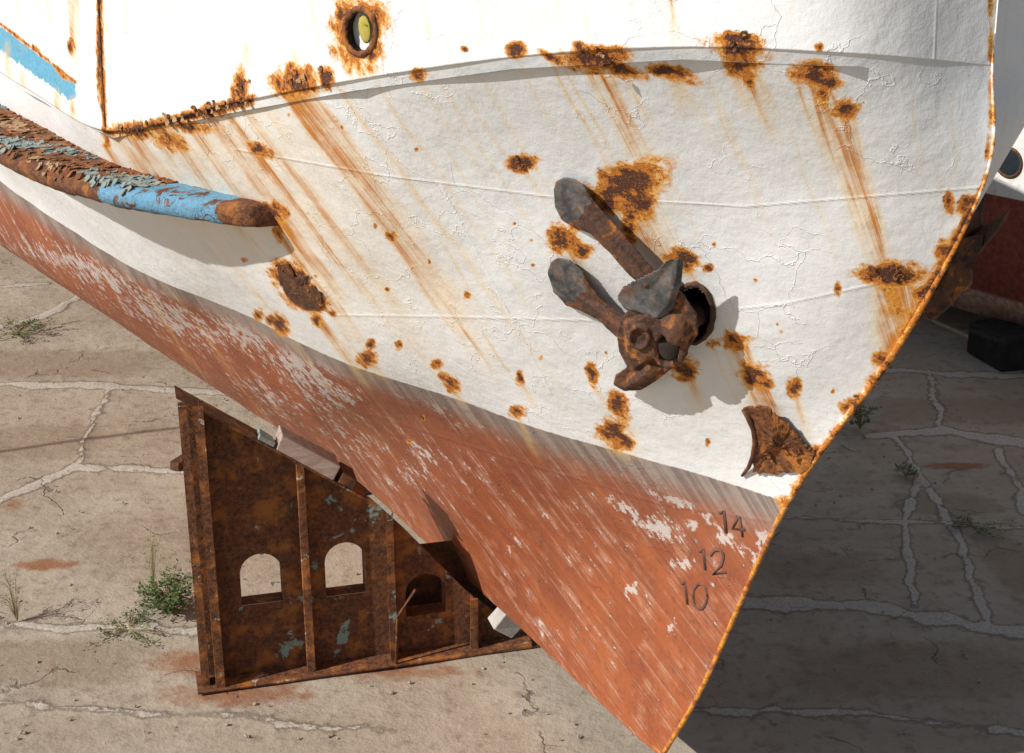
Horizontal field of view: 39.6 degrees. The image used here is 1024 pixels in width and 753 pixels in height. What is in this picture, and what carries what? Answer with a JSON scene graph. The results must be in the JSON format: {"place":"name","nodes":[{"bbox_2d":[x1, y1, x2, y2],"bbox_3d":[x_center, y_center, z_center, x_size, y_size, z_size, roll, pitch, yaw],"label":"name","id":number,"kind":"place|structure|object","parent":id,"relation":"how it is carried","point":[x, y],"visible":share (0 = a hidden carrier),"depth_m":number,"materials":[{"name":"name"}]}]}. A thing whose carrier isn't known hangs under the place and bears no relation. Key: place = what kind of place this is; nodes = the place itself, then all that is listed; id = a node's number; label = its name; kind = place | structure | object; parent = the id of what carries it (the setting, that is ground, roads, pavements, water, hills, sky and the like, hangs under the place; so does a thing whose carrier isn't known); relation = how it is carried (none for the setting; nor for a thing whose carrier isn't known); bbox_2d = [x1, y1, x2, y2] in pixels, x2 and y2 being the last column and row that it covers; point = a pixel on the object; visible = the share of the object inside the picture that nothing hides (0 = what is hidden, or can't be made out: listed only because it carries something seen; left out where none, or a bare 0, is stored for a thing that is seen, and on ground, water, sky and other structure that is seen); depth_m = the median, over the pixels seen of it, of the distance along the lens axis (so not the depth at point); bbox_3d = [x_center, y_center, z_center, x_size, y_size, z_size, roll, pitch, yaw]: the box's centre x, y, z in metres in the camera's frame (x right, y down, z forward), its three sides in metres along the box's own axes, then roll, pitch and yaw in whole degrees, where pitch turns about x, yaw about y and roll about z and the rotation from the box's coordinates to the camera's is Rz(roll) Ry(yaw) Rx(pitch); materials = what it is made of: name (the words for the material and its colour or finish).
{"place":"outdoors","nodes":[
{"label":"outdoors","id":0,"kind":"place"},
{"bbox_2d":[170,454,182,470],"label":"scrap beam","id":1,"kind":"structure","parent":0,"point":[176,463],"depth_m":15.20,"materials":[{"name":"metal"}]},
{"bbox_2d":[0,245,1023,752],"bbox_3d":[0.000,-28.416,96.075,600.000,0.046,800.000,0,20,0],"label":"ground","id":2,"kind":"structure","parent":0,"point":[82,445],"depth_m":12.55,"materials":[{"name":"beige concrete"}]},
{"bbox_2d":[0,568,27,620],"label":"weed","id":3,"kind":"object","parent":2,"relation":"on","point":[16,608],"visible":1,"depth_m":12.16,"materials":[{"name":"green plant"}]},
{"bbox_2d":[0,316,59,340],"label":"weed","id":4,"kind":"object","parent":2,"relation":"on","point":[24,327],"visible":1,"depth_m":19.59,"materials":[{"name":"green plant"}]},
{"bbox_2d":[83,607,169,650],"bbox_3d":[-3.206,2.103,12.084,0.690,0.098,0.804,0,20,0],"label":"weed","id":5,"kind":"object","parent":2,"relation":"on","point":[124,628],"visible":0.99,"depth_m":12.03,"materials":[{"name":"green plant"}]},
{"bbox_2d":[142,526,169,585],"bbox_3d":[-3.167,1.625,12.717,0.305,0.549,0.197,8,21,21],"label":"weed","id":6,"kind":"object","parent":2,"relation":"on","point":[152,569],"visible":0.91,"depth_m":12.71,"materials":[{"name":"green plant"}]},
{"bbox_2d":[130,558,193,616],"bbox_3d":[-2.950,1.891,12.284,0.597,0.350,0.622,-17,26,-39],"label":"weed","id":7,"kind":"object","parent":2,"relation":"on","point":[169,595],"visible":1,"depth_m":12.26,"materials":[{"name":"green plant"}]},
{"bbox_2d":[174,385,537,694],"bbox_3d":[-1.192,1.121,11.293,2.772,2.496,0.568,-5,21,-14],"label":"hull cradle","id":8,"kind":"object","parent":2,"relation":"on","point":[248,493],"visible":0.95,"depth_m":11.24,"materials":[{"name":"metal"}]},
{"bbox_2d":[257,428,274,446],"bbox_3d":[-1.853,0.461,10.713,0.126,0.107,0.157,-5,21,-13],"label":"painted board","id":9,"kind":"object","parent":8,"relation":"on","point":[265,437],"visible":1,"depth_m":10.66,"materials":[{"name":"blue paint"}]},
{"bbox_2d":[275,425,339,479],"bbox_3d":[-1.572,0.582,10.885,0.473,0.406,0.247,-5,21,-15],"label":"timber block","id":10,"kind":"object","parent":8,"relation":"on","point":[308,453],"depth_m":10.80,"materials":[{"name":"beige wood"}]},
{"bbox_2d":[336,462,356,489],"bbox_3d":[-1.293,0.769,11.037,0.148,0.159,0.244,-5,21,-14],"label":"steel wedge","id":11,"kind":"object","parent":8,"relation":"on","point":[346,476],"visible":0.89,"depth_m":10.94,"materials":[{"name":"metal"}]},
{"bbox_2d":[488,607,520,637],"bbox_3d":[-0.028,1.989,11.657,0.241,0.217,0.183,32,12,-30],"label":"concrete block","id":12,"kind":"object","parent":8,"relation":"on","point":[500,621],"depth_m":11.59,"materials":[{"name":"grey concrete"}]},
{"bbox_2d":[356,481,370,493],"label":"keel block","id":13,"kind":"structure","parent":2,"relation":"on","point":[366,491],"depth_m":14.61,"materials":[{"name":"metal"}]},
{"bbox_2d":[848,401,882,428],"bbox_3d":[3.977,0.413,16.282,0.450,0.391,0.456,0,20,0],"label":"weed","id":14,"kind":"object","parent":2,"relation":"on","point":[858,411],"visible":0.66,"depth_m":16.24,"materials":[{"name":"green plant"}]},
{"bbox_2d":[894,460,923,476],"bbox_3d":[4.202,0.989,15.019,0.211,0.174,0.336,-16,25,-36],"label":"weed","id":15,"kind":"object","parent":2,"relation":"on","point":[908,469],"visible":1,"depth_m":15.03,"materials":[{"name":"green plant"}]},
{"bbox_2d":[947,512,1011,537],"bbox_3d":[4.518,1.441,13.878,0.594,0.107,0.414,15,25,35],"label":"weed","id":16,"kind":"object","parent":2,"relation":"on","point":[975,526],"visible":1,"depth_m":13.88,"materials":[{"name":"green plant"}]},
{"bbox_2d":[967,318,1023,371],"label":"support block","id":17,"kind":"object","parent":2,"relation":"on","point":[996,343],"depth_m":18.25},
{"bbox_2d":[951,128,1023,324],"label":"fishing boat","id":18,"kind":"object","parent":17,"relation":"on","point":[996,289],"visible":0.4,"depth_m":18.00,"materials":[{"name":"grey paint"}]},
{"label":"keel block","id":19,"kind":"object","parent":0,"visible":0},
{"bbox_2d":[0,0,1023,752],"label":"fishing boat","id":20,"kind":"object","parent":19,"relation":"on","point":[342,232],"visible":0.99,"depth_m":8.06,"materials":[{"name":"paint"}]},
{"bbox_2d":[548,177,709,390],"bbox_3d":[0.590,-0.427,7.447,0.920,1.330,0.670,11,23,27],"label":"anchor","id":21,"kind":"object","parent":20,"relation":"attached to","point":[653,329],"visible":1,"depth_m":7.24,"materials":[{"name":"metal"}]},
{"bbox_2d":[914,192,1010,326],"bbox_3d":[2.480,-0.766,8.380,0.671,1.330,0.933,0,20,0],"label":"anchor","id":22,"kind":"object","parent":20,"relation":"attached to","point":[956,281],"visible":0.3,"depth_m":8.02,"materials":[{"name":"metal"}]}
]}

